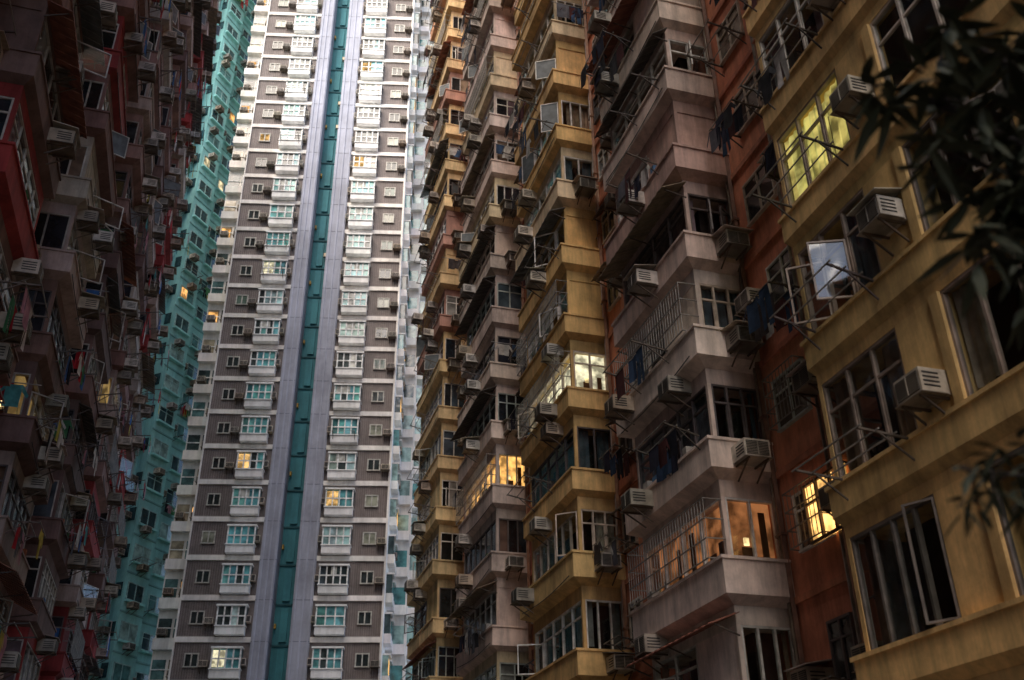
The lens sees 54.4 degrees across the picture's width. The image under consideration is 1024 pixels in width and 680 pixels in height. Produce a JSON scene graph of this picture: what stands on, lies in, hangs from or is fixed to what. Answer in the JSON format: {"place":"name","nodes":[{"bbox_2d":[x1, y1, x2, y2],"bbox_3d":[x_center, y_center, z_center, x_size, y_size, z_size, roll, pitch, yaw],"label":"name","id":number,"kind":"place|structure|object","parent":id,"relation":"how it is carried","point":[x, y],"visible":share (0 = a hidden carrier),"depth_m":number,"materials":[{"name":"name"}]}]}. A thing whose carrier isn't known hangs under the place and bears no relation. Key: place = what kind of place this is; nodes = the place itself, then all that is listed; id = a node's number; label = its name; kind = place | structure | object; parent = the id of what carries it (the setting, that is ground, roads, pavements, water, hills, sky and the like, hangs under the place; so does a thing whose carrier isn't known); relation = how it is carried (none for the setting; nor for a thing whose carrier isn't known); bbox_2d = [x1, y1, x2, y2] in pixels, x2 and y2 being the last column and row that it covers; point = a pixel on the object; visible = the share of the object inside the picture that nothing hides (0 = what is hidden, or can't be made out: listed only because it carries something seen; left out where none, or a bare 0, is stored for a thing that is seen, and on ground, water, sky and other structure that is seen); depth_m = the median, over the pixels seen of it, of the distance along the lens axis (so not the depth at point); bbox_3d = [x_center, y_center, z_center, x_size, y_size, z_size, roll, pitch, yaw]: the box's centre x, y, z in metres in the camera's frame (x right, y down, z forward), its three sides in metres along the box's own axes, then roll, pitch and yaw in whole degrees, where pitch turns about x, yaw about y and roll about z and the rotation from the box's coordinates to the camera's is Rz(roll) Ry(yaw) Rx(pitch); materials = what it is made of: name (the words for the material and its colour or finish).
{"place":"outdoors","nodes":[
{"label":"outdoors","id":0,"kind":"place"},
{"bbox_2d":[88,0,256,679],"bbox_3d":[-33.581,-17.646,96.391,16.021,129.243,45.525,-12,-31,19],"label":"teal tower block","id":1,"kind":"structure","parent":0,"point":[133,615],"depth_m":81.29,"materials":[{"name":"paint"}]},
{"bbox_2d":[99,0,256,679],"bbox_3d":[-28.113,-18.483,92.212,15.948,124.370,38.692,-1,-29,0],"label":"window panes","id":2,"kind":"structure","parent":1,"relation":"in","point":[144,517],"depth_m":80.31,"materials":[{"name":"teal glass"}]},
{"bbox_2d":[111,0,256,679],"bbox_3d":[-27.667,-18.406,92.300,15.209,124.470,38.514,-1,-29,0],"label":"window frames","id":3,"kind":"structure","parent":1,"relation":"in","point":[191,231],"depth_m":81.14,"materials":[{"name":"metal"}]},
{"bbox_2d":[148,0,433,679],"bbox_3d":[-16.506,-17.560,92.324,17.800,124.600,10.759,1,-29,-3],"label":"residential tower","id":4,"kind":"structure","parent":0,"point":[289,556],"depth_m":77.41,"materials":[{"name":"tile"}]},
{"bbox_2d":[150,0,405,670],"bbox_3d":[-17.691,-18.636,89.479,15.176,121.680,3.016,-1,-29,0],"label":"window frames","id":5,"kind":"structure","parent":4,"relation":"in","point":[372,2],"depth_m":76.90,"materials":[{"name":"metal"}]},
{"bbox_2d":[150,0,433,679],"bbox_3d":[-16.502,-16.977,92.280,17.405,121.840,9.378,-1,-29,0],"label":"window panes","id":6,"kind":"structure","parent":4,"relation":"in","point":[397,632],"depth_m":76.88,"materials":[{"name":"grey glass"}]},
{"label":"ground","id":7,"kind":"structure","parent":0,"visible":0},
{"bbox_2d":[0,0,218,679],"bbox_3d":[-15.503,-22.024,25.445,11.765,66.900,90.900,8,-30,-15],"label":"walls","id":8,"kind":"structure","parent":7,"relation":"on","point":[23,81],"depth_m":34.52,"materials":[{"name":"paint"}]},
{"bbox_2d":[0,376,110,415],"bbox_3d":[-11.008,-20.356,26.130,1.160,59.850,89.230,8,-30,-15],"label":"lit rooms","id":9,"kind":"object","parent":8,"relation":"in","point":[22,379],"visible":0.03,"depth_m":28.72,"materials":[{"name":"yellow"}]},
{"bbox_2d":[0,190,124,669],"bbox_3d":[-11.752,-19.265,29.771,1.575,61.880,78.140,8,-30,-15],"label":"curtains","id":10,"kind":"object","parent":8,"relation":"attached to","point":[25,550],"visible":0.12,"depth_m":29.74,"materials":[{"name":"red fabric"}]},
{"bbox_2d":[0,0,206,679],"bbox_3d":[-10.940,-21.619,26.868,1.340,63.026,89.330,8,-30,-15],"label":"window panes","id":11,"kind":"object","parent":8,"relation":"attached to","point":[55,231],"visible":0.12,"depth_m":32.85,"materials":[{"name":"black glass"}]},
{"bbox_2d":[0,0,220,679],"bbox_3d":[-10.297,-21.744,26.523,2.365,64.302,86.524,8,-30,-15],"label":"air conditioners","id":12,"kind":"object","parent":8,"relation":"attached to","point":[33,267],"visible":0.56,"depth_m":38.00,"materials":[{"name":"plastic"}]},
{"bbox_2d":[0,0,220,679],"bbox_3d":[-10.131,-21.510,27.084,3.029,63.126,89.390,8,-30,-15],"label":"window frames","id":13,"kind":"structure","parent":8,"relation":"attached to","point":[40,412],"depth_m":33.74,"materials":[{"name":"metal"}]},
{"bbox_2d":[0,0,221,679],"bbox_3d":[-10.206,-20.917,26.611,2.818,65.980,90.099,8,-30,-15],"label":"metalwork","id":14,"kind":"structure","parent":8,"relation":"attached to","point":[63,25],"depth_m":38.66,"materials":[{"name":"metal"}]},
{"bbox_2d":[0,0,227,665],"bbox_3d":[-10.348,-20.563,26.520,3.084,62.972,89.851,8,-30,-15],"label":"laundry","id":15,"kind":"object","parent":8,"relation":"attached to","point":[11,393],"visible":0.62,"depth_m":35.92,"materials":[{"name":"fabric"}]},
{"bbox_2d":[112,2,219,280],"bbox_3d":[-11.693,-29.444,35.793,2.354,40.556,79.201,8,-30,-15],"label":"open sash panes","id":16,"kind":"object","parent":8,"relation":"attached to","point":[120,144],"visible":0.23,"depth_m":48.12,"materials":[{"name":"grey glass"}]},
{"bbox_2d":[406,0,1023,679],"bbox_3d":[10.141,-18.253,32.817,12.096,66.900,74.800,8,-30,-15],"label":"walls","id":17,"kind":"structure","parent":7,"relation":"on","point":[982,638],"depth_m":24.54,"materials":[{"name":"paint"}]},
{"bbox_2d":[416,25,557,368],"bbox_3d":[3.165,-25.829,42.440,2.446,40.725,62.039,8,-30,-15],"label":"open sash panes","id":18,"kind":"object","parent":17,"relation":"attached to","point":[548,111],"visible":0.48,"depth_m":41.67,"materials":[{"name":"grey glass"}]},
{"bbox_2d":[417,0,825,679],"bbox_3d":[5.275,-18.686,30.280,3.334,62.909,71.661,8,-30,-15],"label":"laundry","id":19,"kind":"object","parent":17,"relation":"attached to","point":[759,312],"visible":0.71,"depth_m":25.68,"materials":[{"name":"fabric"}]},
{"bbox_2d":[414,0,886,679],"bbox_3d":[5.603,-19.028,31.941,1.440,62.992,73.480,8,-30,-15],"label":"window panes","id":20,"kind":"object","parent":17,"relation":"attached to","point":[516,528],"visible":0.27,"depth_m":42.50,"materials":[{"name":"black glass"}]},
{"bbox_2d":[473,81,849,591],"bbox_3d":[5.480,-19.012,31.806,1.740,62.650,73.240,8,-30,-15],"label":"lit rooms","id":21,"kind":"object","parent":17,"relation":"in","point":[739,525],"visible":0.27,"depth_m":22.09,"materials":[{"name":"yellow"}]},
{"bbox_2d":[400,0,1018,679],"bbox_3d":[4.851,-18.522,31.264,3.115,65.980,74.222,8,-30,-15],"label":"metalwork","id":22,"kind":"structure","parent":17,"relation":"attached to","point":[626,252],"depth_m":28.33,"materials":[{"name":"metal"}]},
{"bbox_2d":[404,0,1021,679],"bbox_3d":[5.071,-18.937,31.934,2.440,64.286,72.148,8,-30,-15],"label":"air conditioners","id":23,"kind":"object","parent":17,"relation":"attached to","point":[912,384],"visible":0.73,"depth_m":26.54,"materials":[{"name":"plastic"}]},
{"bbox_2d":[404,0,1023,679],"bbox_3d":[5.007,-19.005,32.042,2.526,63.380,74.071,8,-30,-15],"label":"window frames","id":24,"kind":"structure","parent":17,"relation":"attached to","point":[870,352],"depth_m":22.49,"materials":[{"name":"metal"}]},
{"bbox_2d":[409,0,1023,679],"bbox_3d":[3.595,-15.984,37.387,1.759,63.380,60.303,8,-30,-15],"label":"window panes","id":25,"kind":"object","parent":17,"relation":"attached to","point":[921,18],"visible":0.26,"depth_m":17.11,"materials":[{"name":"black glass"}]},
{"bbox_2d":[846,0,1023,541],"bbox_3d":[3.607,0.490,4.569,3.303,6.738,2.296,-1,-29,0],"label":"courtyard tree","id":26,"kind":"object","parent":7,"relation":"on","point":[998,143],"visible":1,"depth_m":5.60,"materials":[{"name":"green plant"}]}
]}

